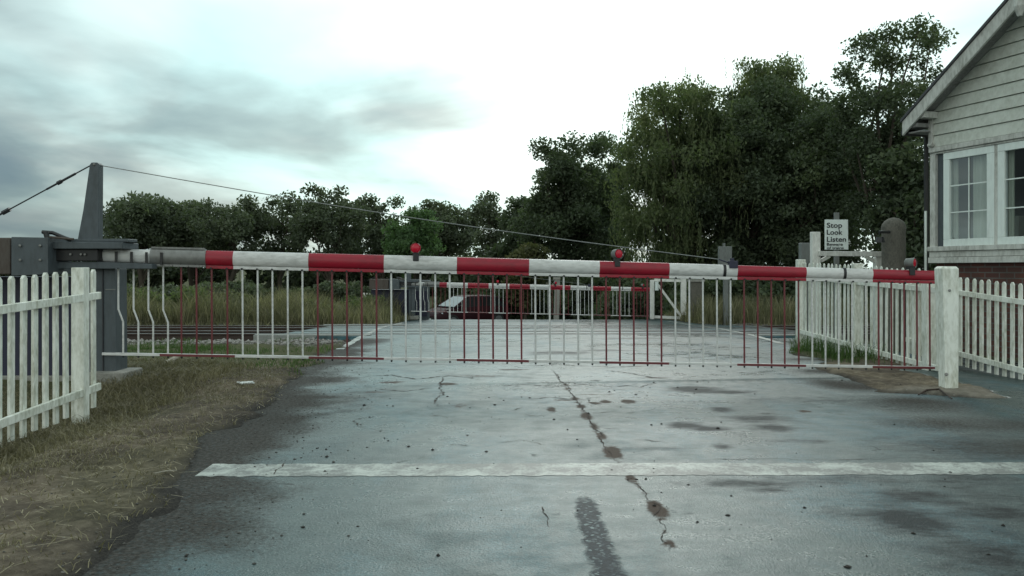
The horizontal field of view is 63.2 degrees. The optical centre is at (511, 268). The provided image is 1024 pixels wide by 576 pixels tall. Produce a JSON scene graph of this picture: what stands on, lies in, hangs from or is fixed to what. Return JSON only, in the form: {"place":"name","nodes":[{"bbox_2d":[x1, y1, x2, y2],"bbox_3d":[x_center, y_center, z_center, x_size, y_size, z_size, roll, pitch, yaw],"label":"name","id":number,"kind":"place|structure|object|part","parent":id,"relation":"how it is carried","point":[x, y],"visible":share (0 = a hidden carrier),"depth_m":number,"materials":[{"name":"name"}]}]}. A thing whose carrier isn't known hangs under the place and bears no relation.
{"place":"outdoors","nodes":[
{"label":"outdoors","id":0,"kind":"place"},
{"bbox_2d":[0,356,264,469],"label":"grass","id":1,"kind":"structure","parent":0,"point":[154,376],"depth_m":7.11,"materials":[{"name":"green plant"}]},
{"bbox_2d":[0,356,323,575],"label":"dry grass","id":2,"kind":"structure","parent":0,"point":[91,435],"depth_m":5.30,"materials":[{"name":"beige plant"}]},
{"bbox_2d":[0,0,1003,268],"label":"sky","id":3,"kind":"structure","parent":0,"point":[417,101],"materials":[{"name":"white"}]},
{"bbox_2d":[0,270,1023,575],"bbox_3d":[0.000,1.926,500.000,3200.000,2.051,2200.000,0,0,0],"label":"ground","id":4,"kind":"structure","parent":0,"point":[884,380],"depth_m":4.53,"materials":[{"name":"brown soil"}]},
{"bbox_2d":[0,261,90,275],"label":"hedge","id":5,"kind":"object","parent":4,"relation":"on","point":[41,275],"visible":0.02,"depth_m":58.33,"materials":[{"name":"green plant"}]},
{"bbox_2d":[0,268,100,444],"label":"picket fence","id":6,"kind":"object","parent":4,"relation":"on","point":[78,300],"visible":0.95,"depth_m":6.12,"materials":[{"name":"paint"}]},
{"bbox_2d":[74,261,187,290],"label":"hedge","id":7,"kind":"object","parent":4,"relation":"on","point":[155,275],"visible":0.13,"depth_m":78.75,"materials":[{"name":"green plant"}]},
{"bbox_2d":[127,287,158,308],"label":"weed bush","id":8,"kind":"object","parent":4,"relation":"on","point":[129,291],"visible":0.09,"depth_m":26.39,"materials":[{"name":"green plant"}]},
{"bbox_2d":[103,190,197,287],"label":"tree","id":9,"kind":"object","parent":4,"relation":"on","point":[145,221],"visible":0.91,"depth_m":66.32,"materials":[{"name":"green plant"}]},
{"bbox_2d":[135,310,177,323],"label":"weed bush","id":10,"kind":"object","parent":4,"relation":"on","point":[155,319],"visible":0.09,"depth_m":24.28,"materials":[{"name":"green plant"}]},
{"bbox_2d":[127,282,189,297],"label":"hedge","id":11,"kind":"object","parent":4,"relation":"on","point":[167,290],"visible":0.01,"depth_m":45.31,"materials":[{"name":"green plant"}]},
{"bbox_2d":[15,336,344,375],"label":"green grass","id":12,"kind":"structure","parent":4,"relation":"on","point":[191,348],"depth_m":11.73,"materials":[{"name":"green plant"}]},
{"bbox_2d":[143,285,220,306],"bbox_3d":[-10.993,1.237,27.483,2.875,1.465,2.338,0,0,0],"label":"weed bush","id":13,"kind":"object","parent":4,"relation":"on","point":[177,295],"visible":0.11,"depth_m":26.81,"materials":[{"name":"green plant"}]},
{"bbox_2d":[168,199,222,285],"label":"tree","id":14,"kind":"object","parent":4,"relation":"on","point":[188,242],"visible":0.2,"depth_m":72.15,"materials":[{"name":"green plant"}]},
{"bbox_2d":[185,194,279,281],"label":"tree","id":15,"kind":"object","parent":4,"relation":"on","point":[227,231],"visible":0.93,"depth_m":68.40,"materials":[{"name":"green plant"}]},
{"bbox_2d":[127,337,343,344],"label":"ballast stones","id":16,"kind":"object","parent":4,"relation":"on","point":[269,341],"visible":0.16,"depth_m":13.90,"materials":[{"name":"grey gravel"}]},
{"bbox_2d":[216,289,261,312],"bbox_3d":[-8.928,1.265,26.430,2.419,1.269,2.017,0,0,0],"label":"weed bush","id":17,"kind":"object","parent":4,"relation":"on","point":[239,295],"visible":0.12,"depth_m":26.56,"materials":[{"name":"green plant"}]},
{"bbox_2d":[191,279,290,300],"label":"hedge","id":18,"kind":"object","parent":4,"relation":"on","point":[250,288],"visible":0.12,"depth_m":45.60,"materials":[{"name":"green plant"}]},
{"bbox_2d":[237,381,254,384],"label":"paper litter","id":19,"kind":"object","parent":4,"relation":"on","point":[242,382],"visible":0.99,"depth_m":7.76,"materials":[{"name":"white paper"}]},
{"bbox_2d":[167,247,333,289],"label":"hedge","id":20,"kind":"object","parent":4,"relation":"on","point":[219,275],"visible":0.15,"depth_m":81.18,"materials":[{"name":"green plant"}]},
{"bbox_2d":[127,282,408,324],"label":"tall weeds","id":21,"kind":"object","parent":4,"relation":"on","point":[265,309],"visible":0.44,"depth_m":24.55,"materials":[{"name":"green plant"}]},
{"bbox_2d":[245,190,312,290],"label":"tree","id":22,"kind":"object","parent":4,"relation":"on","point":[278,232],"visible":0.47,"depth_m":72.85,"materials":[{"name":"green plant"}]},
{"bbox_2d":[253,334,371,340],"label":"deck edge beam","id":23,"kind":"structure","parent":4,"relation":"on","point":[264,337],"depth_m":17.04,"materials":[{"name":"concrete"}]},
{"bbox_2d":[293,298,339,312],"bbox_3d":[-6.166,1.376,25.950,1.864,0.957,1.945,0,0,0],"label":"weed bush","id":24,"kind":"object","parent":4,"relation":"on","point":[312,303],"visible":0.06,"depth_m":25.82,"materials":[{"name":"green plant"}]},
{"bbox_2d":[280,280,371,304],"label":"hedge","id":25,"kind":"object","parent":4,"relation":"on","point":[341,289],"visible":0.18,"depth_m":45.08,"materials":[{"name":"green plant"}]},
{"bbox_2d":[282,182,373,281],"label":"tree","id":26,"kind":"object","parent":4,"relation":"on","point":[320,222],"visible":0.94,"depth_m":68.51,"materials":[{"name":"green plant"}]},
{"bbox_2d":[282,250,436,295],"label":"hedge","id":27,"kind":"object","parent":4,"relation":"on","point":[295,280],"visible":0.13,"depth_m":79.14,"materials":[{"name":"green plant"}]},
{"bbox_2d":[324,324,404,324],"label":"deck edge beam","id":28,"kind":"structure","parent":4,"relation":"on","point":[365,324],"depth_m":23.37,"materials":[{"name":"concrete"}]},
{"bbox_2d":[341,293,388,311],"bbox_3d":[-4.825,1.355,27.518,1.795,1.097,1.908,0,0,0],"label":"weed bush","id":29,"kind":"object","parent":4,"relation":"on","point":[355,303],"visible":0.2,"depth_m":27.44,"materials":[{"name":"green plant"}]},
{"bbox_2d":[342,193,421,278],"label":"tree","id":30,"kind":"object","parent":4,"relation":"on","point":[375,236],"visible":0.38,"depth_m":76.62,"materials":[{"name":"green plant"}]},
{"bbox_2d":[380,206,446,279],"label":"round tree","id":31,"kind":"object","parent":4,"relation":"on","point":[403,238],"visible":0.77,"depth_m":54.94,"materials":[{"name":"green plant"}]},
{"bbox_2d":[415,280,430,319],"bbox_3d":[-3.301,1.106,29.598,0.780,1.401,0.535,0,0,0],"label":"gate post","id":32,"kind":"object","parent":4,"relation":"on","point":[425,305],"visible":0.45,"depth_m":29.36,"materials":[{"name":"metal"}]},
{"bbox_3d":[-3.302,1.231,29.352,0.600,0.901,0.045,0,0,0],"label":"door","id":33,"kind":"part","parent":32,"relation":"part of","materials":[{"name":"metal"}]},
{"bbox_2d":[419,199,483,256],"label":"tree","id":34,"kind":"object","parent":4,"relation":"on","point":[454,240],"visible":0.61,"depth_m":73.55,"materials":[{"name":"green plant"}]},
{"bbox_2d":[0,162,934,383],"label":"level crossing barrier","id":35,"kind":"object","parent":4,"relation":"on","point":[28,257],"visible":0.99,"depth_m":8.13,"materials":[{"name":"metal"}]},
{"bbox_2d":[466,190,508,257],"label":"thin tree","id":36,"kind":"object","parent":4,"relation":"on","point":[486,207],"visible":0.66,"depth_m":59.61,"materials":[{"name":"green plant"}]},
{"bbox_2d":[430,243,547,306],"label":"hedge","id":37,"kind":"object","parent":4,"relation":"on","point":[443,292],"visible":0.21,"depth_m":53.66,"materials":[{"name":"green plant"}]},
{"bbox_2d":[367,273,649,319],"bbox_3d":[-0.066,0.774,28.837,9.922,2.295,1.042,0,0,0],"label":"level crossing barrier","id":38,"kind":"object","parent":4,"relation":"on","point":[398,284],"visible":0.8,"depth_m":28.76,"materials":[{"name":"white metal"}]},
{"bbox_2d":[127,311,909,324],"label":"bank grass","id":39,"kind":"structure","parent":4,"relation":"on","point":[397,318],"depth_m":24.21,"materials":[{"name":"green plant"}]},
{"bbox_2d":[470,282,571,319],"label":"hedge","id":40,"kind":"object","parent":4,"relation":"on","point":[542,308],"visible":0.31,"depth_m":40.52,"materials":[{"name":"green plant"}]},
{"bbox_2d":[495,195,546,257],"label":"thin tree","id":41,"kind":"object","parent":4,"relation":"on","point":[509,238],"visible":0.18,"depth_m":53.33,"materials":[{"name":"green plant"}]},
{"bbox_2d":[500,242,550,319],"bbox_3d":[0.496,0.760,40.031,2.430,4.179,2.814,0,0,-40],"label":"tree","id":42,"kind":"object","parent":4,"relation":"on","point":[531,250],"visible":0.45,"depth_m":39.50,"materials":[{"name":"green plant"}]},
{"bbox_2d":[553,277,560,319],"bbox_3d":[1.831,1.336,33.985,0.300,1.972,0.150,0,0,0],"label":"gate post","id":43,"kind":"object","parent":4,"relation":"on","point":[556,298],"visible":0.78,"depth_m":33.94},
{"bbox_2d":[507,130,622,284],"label":"dark tree","id":44,"kind":"object","parent":4,"relation":"on","point":[568,197],"visible":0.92,"depth_m":44.70,"materials":[{"name":"green plant"}]},
{"bbox_2d":[543,276,615,319],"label":"hedge","id":45,"kind":"object","parent":4,"relation":"on","point":[597,281],"visible":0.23,"depth_m":41.62,"materials":[{"name":"green plant"}]},
{"bbox_2d":[583,130,640,283],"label":"dark tree","id":46,"kind":"object","parent":4,"relation":"on","point":[608,165],"visible":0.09,"depth_m":49.31,"materials":[{"name":"green plant"}]},
{"bbox_2d":[588,278,678,319],"bbox_3d":[6.066,1.379,36.039,5.526,3.019,4.542,0,0,0],"label":"hedge","id":47,"kind":"object","parent":4,"relation":"on","point":[613,302],"visible":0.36,"depth_m":34.62,"materials":[{"name":"green plant"}]},
{"bbox_2d":[650,279,685,318],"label":"field gate","id":48,"kind":"structure","parent":4,"relation":"on","point":[683,292],"depth_m":28.00,"materials":[{"name":"white paint"}]},
{"bbox_2d":[603,65,759,291],"bbox_3d":[7.624,-3.308,37.718,6.766,12.183,7.833,0,0,0],"label":"willow tree","id":49,"kind":"object","parent":4,"relation":"on","point":[653,173],"visible":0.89,"depth_m":36.58,"materials":[{"name":"green plant"}]},
{"bbox_2d":[687,280,704,316],"bbox_3d":[5.971,1.081,27.000,0.480,1.462,0.480,0,0,0],"label":"gate post","id":50,"kind":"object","parent":4,"relation":"on","point":[696,288],"depth_m":26.80,"materials":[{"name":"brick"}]},
{"bbox_2d":[662,263,755,315],"bbox_3d":[8.475,1.154,32.934,5.298,2.815,4.220,0,0,0],"label":"hedge","id":51,"kind":"object","parent":4,"relation":"on","point":[710,286],"visible":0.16,"depth_m":31.69,"materials":[{"name":"green plant"}]},
{"bbox_2d":[718,243,731,324],"bbox_3d":[6.187,0.487,24.180,0.371,2.460,0.160,0,0,0],"label":"signal post","id":52,"kind":"object","parent":4,"relation":"on","point":[724,253],"visible":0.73,"depth_m":24.11,"materials":[{"name":"grey metal"}]},
{"bbox_2d":[661,72,833,265],"bbox_3d":[10.496,-3.252,38.920,8.312,12.136,9.152,0,0,0],"label":"dark tree","id":53,"kind":"object","parent":4,"relation":"on","point":[755,248],"visible":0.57,"depth_m":36.61,"materials":[{"name":"green plant"}]},
{"bbox_2d":[731,277,795,309],"bbox_3d":[10.393,1.127,31.014,4.505,2.337,4.288,0,0,0],"label":"hedge","id":54,"kind":"object","parent":4,"relation":"on","point":[777,287],"visible":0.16,"depth_m":29.55,"materials":[{"name":"green plant"}]},
{"bbox_2d":[724,51,822,265],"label":"tree","id":55,"kind":"object","parent":4,"relation":"on","point":[785,69],"visible":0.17,"depth_m":40.22,"materials":[{"name":"green plant"}]},
{"bbox_2d":[667,293,909,324],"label":"shade weeds","id":56,"kind":"object","parent":4,"relation":"on","point":[750,308],"visible":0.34,"depth_m":24.63,"materials":[{"name":"green plant"}]},
{"bbox_2d":[754,334,842,339],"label":"deck edge beam","id":57,"kind":"structure","parent":4,"relation":"on","point":[790,335],"depth_m":17.04,"materials":[{"name":"concrete"}]},
{"bbox_2d":[799,243,809,339],"bbox_3d":[5.021,0.468,14.280,0.157,1.824,0.160,0,0,0],"label":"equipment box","id":58,"kind":"object","parent":4,"relation":"on","point":[804,250],"visible":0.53,"depth_m":14.20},
{"bbox_2d":[754,102,870,268],"bbox_3d":[13.278,-2.251,35.994,5.080,9.815,5.100,0,0,0],"label":"dark tree","id":59,"kind":"object","parent":4,"relation":"on","point":[820,187],"visible":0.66,"depth_m":34.93,"materials":[{"name":"green plant"}]},
{"bbox_2d":[825,213,847,338],"bbox_3d":[5.446,0.212,14.007,0.396,2.316,0.107,0,0,0],"label":"warning sign","id":60,"kind":"object","parent":4,"relation":"on","point":[836,233],"visible":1,"depth_m":13.96,"materials":[{"name":"white metal"}]},
{"bbox_2d":[805,81,876,262],"bbox_3d":[14.846,-2.934,38.103,3.812,11.436,4.250,0,0,0],"label":"dark tree","id":61,"kind":"object","parent":4,"relation":"on","point":[822,93],"visible":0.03,"depth_m":37.55,"materials":[{"name":"green plant"}]},
{"bbox_2d":[810,232,880,348],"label":"wicket gate","id":62,"kind":"structure","parent":4,"relation":"on","point":[816,253],"depth_m":12.64,"materials":[{"name":"white paint"}]},
{"bbox_2d":[786,333,905,363],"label":"path grass","id":63,"kind":"structure","parent":4,"relation":"on","point":[804,347],"depth_m":10.79,"materials":[{"name":"green plant"}]},
{"bbox_2d":[785,266,909,311],"bbox_3d":[11.980,1.023,28.017,5.220,2.258,4.247,0,0,0],"label":"hedge","id":64,"kind":"object","parent":4,"relation":"on","point":[793,292],"visible":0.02,"depth_m":27.73,"materials":[{"name":"green plant"}]},
{"bbox_2d":[796,259,937,370],"bbox_3d":[4.452,0.580,10.701,0.128,1.440,3.552,0,0,-5],"label":"picket fence","id":65,"kind":"object","parent":4,"relation":"on","point":[858,312],"visible":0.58,"depth_m":10.35,"materials":[{"name":"paint"}]},
{"bbox_2d":[817,12,958,243],"bbox_3d":[14.584,-3.603,31.821,4.804,11.706,5.903,0,0,0],"label":"gappy tree","id":66,"kind":"object","parent":4,"relation":"on","point":[863,140],"visible":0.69,"depth_m":31.36,"materials":[{"name":"green plant"}]},
{"bbox_2d":[875,218,905,351],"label":"gate pillar","id":67,"kind":"structure","parent":4,"relation":"on","point":[892,239],"depth_m":12.16,"materials":[{"name":"metal"}]},
{"bbox_2d":[858,137,935,270],"bbox_3d":[14.725,-1.313,29.810,4.197,6.786,5.500,0,0,0],"label":"dark tree","id":68,"kind":"object","parent":4,"relation":"on","point":[909,210],"visible":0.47,"depth_m":29.52,"materials":[{"name":"green plant"}]},
{"bbox_2d":[934,266,958,387],"bbox_3d":[3.918,0.605,7.495,0.152,1.254,0.159,0,0,0],"label":"gate post","id":69,"kind":"object","parent":4,"relation":"on","point":[947,296],"visible":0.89,"depth_m":7.44,"materials":[{"name":"paint"}]},
{"bbox_2d":[900,0,1023,357],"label":"signal box","id":70,"kind":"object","parent":4,"relation":"on","point":[966,109],"visible":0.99,"depth_m":11.25,"materials":[{"name":"wood"}]},
{"bbox_2d":[943,145,994,245],"bbox_3d":[6.266,-0.975,11.396,0.062,1.316,0.834,0,0,-18],"label":"window","id":71,"kind":"structure","parent":70,"relation":"in","point":[989,150],"depth_m":11.39,"materials":[{"name":"white wood"}]},
{"bbox_2d":[998,140,1023,244],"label":"window","id":72,"kind":"structure","parent":70,"relation":"in","point":[1003,149],"depth_m":10.85,"materials":[{"name":"white wood"}]},
{"bbox_2d":[909,277,1023,379],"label":"picket fence","id":73,"kind":"object","parent":4,"relation":"on","point":[996,298],"visible":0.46,"depth_m":8.75,"materials":[{"name":"paint"}]},
{"bbox_2d":[83,320,1023,575],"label":"road","id":74,"kind":"structure","parent":0,"point":[411,525],"depth_m":4.41,"materials":[{"name":"grey asphalt"}]},
{"bbox_2d":[3,363,390,574],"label":"verge pebbles","id":75,"kind":"object","parent":74,"relation":"on","point":[124,543],"visible":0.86,"depth_m":4.48,"materials":[{"name":"grey gravel"}]},
{"bbox_2d":[337,323,401,348],"bbox_3d":[-3.116,1.435,19.033,0.387,0.440,12.949,0,0,-3],"label":"road edge line","id":76,"kind":"object","parent":74,"relation":"on","point":[354,340],"visible":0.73,"depth_m":15.46,"materials":[{"name":"paint"}]},
{"bbox_2d":[375,375,468,378],"bbox_3d":[-0.928,1.101,8.464,1.225,0.003,0.324,0,0,6],"label":"road crack","id":77,"kind":"object","parent":74,"relation":"on","point":[414,378],"visible":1,"depth_m":8.47,"materials":[{"name":"brown asphalt"}]},
{"bbox_2d":[429,295,508,319],"bbox_3d":[-2.164,1.969,38.981,4.105,1.455,2.040,0,0,-36],"label":"parked car","id":78,"kind":"object","parent":74,"relation":"on","point":[471,303],"visible":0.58,"depth_m":38.46,"materials":[{"name":"paint"}]},
{"bbox_3d":[-1.842,1.537,39.215,2.949,0.480,1.546,0,0,-36],"label":"window glass","id":79,"kind":"part","parent":78,"relation":"part of","materials":[{"name":"black glass"}]},
{"bbox_2d":[500,384,627,386],"bbox_3d":[0.500,1.097,7.838,1.446,0.001,0.213,0,0,0],"label":"road crack","id":80,"kind":"object","parent":74,"relation":"on","point":[561,385],"visible":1,"depth_m":7.83,"materials":[{"name":"brown asphalt"}]},
{"bbox_2d":[554,372,616,460],"bbox_3d":[0.531,1.104,6.966,0.060,0.013,4.442,0,0,-2],"label":"road crack","id":81,"kind":"object","parent":74,"relation":"on","point":[582,408],"visible":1,"depth_m":6.22,"materials":[{"name":"brown asphalt"}]},
{"bbox_2d":[185,377,1016,575],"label":"road crumbs","id":82,"kind":"object","parent":74,"relation":"on","point":[654,505],"visible":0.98,"depth_m":4.50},
{"bbox_2d":[196,462,1023,476],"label":"stop line marking","id":83,"kind":"object","parent":74,"relation":"on","point":[541,469],"visible":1,"depth_m":4.55,"materials":[{"name":"paint"}]},
{"bbox_2d":[628,477,668,548],"bbox_3d":[0.641,1.097,3.815,0.098,0.001,1.165,0,0,-2],"label":"road crack","id":84,"kind":"object","parent":74,"relation":"on","point":[655,513],"visible":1,"depth_m":3.75,"materials":[{"name":"brown asphalt"}]},
{"bbox_2d":[668,321,783,343],"bbox_3d":[5.023,1.490,20.640,0.498,0.447,13.153,0,0,2],"label":"road edge line","id":85,"kind":"object","parent":74,"relation":"on","point":[778,342],"visible":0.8,"depth_m":17.07,"materials":[{"name":"paint"}]},
{"bbox_2d":[708,458,849,459],"bbox_3d":[1.639,1.097,4.797,1.067,0.001,0.048,0,0,1],"label":"road crack","id":86,"kind":"object","parent":74,"relation":"on","point":[819,459],"visible":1,"depth_m":4.79,"materials":[{"name":"brown asphalt"}]},
{"bbox_2d":[918,388,952,398],"bbox_3d":[3.699,1.073,7.191,0.198,0.058,0.296,0,0,-38],"label":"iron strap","id":87,"kind":"object","parent":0,"point":[925,390],"visible":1,"depth_m":7.28,"materials":[{"name":"black metal"}]},
{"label":"track sleepers","id":88,"kind":"structure","parent":0,"visible":0},
{"bbox_2d":[127,333,869,340],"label":"rail","id":89,"kind":"object","parent":88,"relation":"on","point":[189,336],"visible":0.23,"depth_m":17.83,"materials":[{"name":"metal"}]},
{"bbox_2d":[127,331,869,332],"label":"rail","id":90,"kind":"object","parent":88,"relation":"on","point":[261,331],"visible":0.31,"depth_m":19.25,"materials":[{"name":"metal"}]},
{"bbox_2d":[127,327,909,330],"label":"rail","id":91,"kind":"object","parent":88,"relation":"on","point":[230,328],"visible":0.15,"depth_m":21.34,"materials":[{"name":"metal"}]},
{"bbox_2d":[127,325,909,326],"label":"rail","id":92,"kind":"object","parent":88,"relation":"on","point":[436,325],"visible":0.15,"depth_m":22.81,"materials":[{"name":"metal"}]}
]}

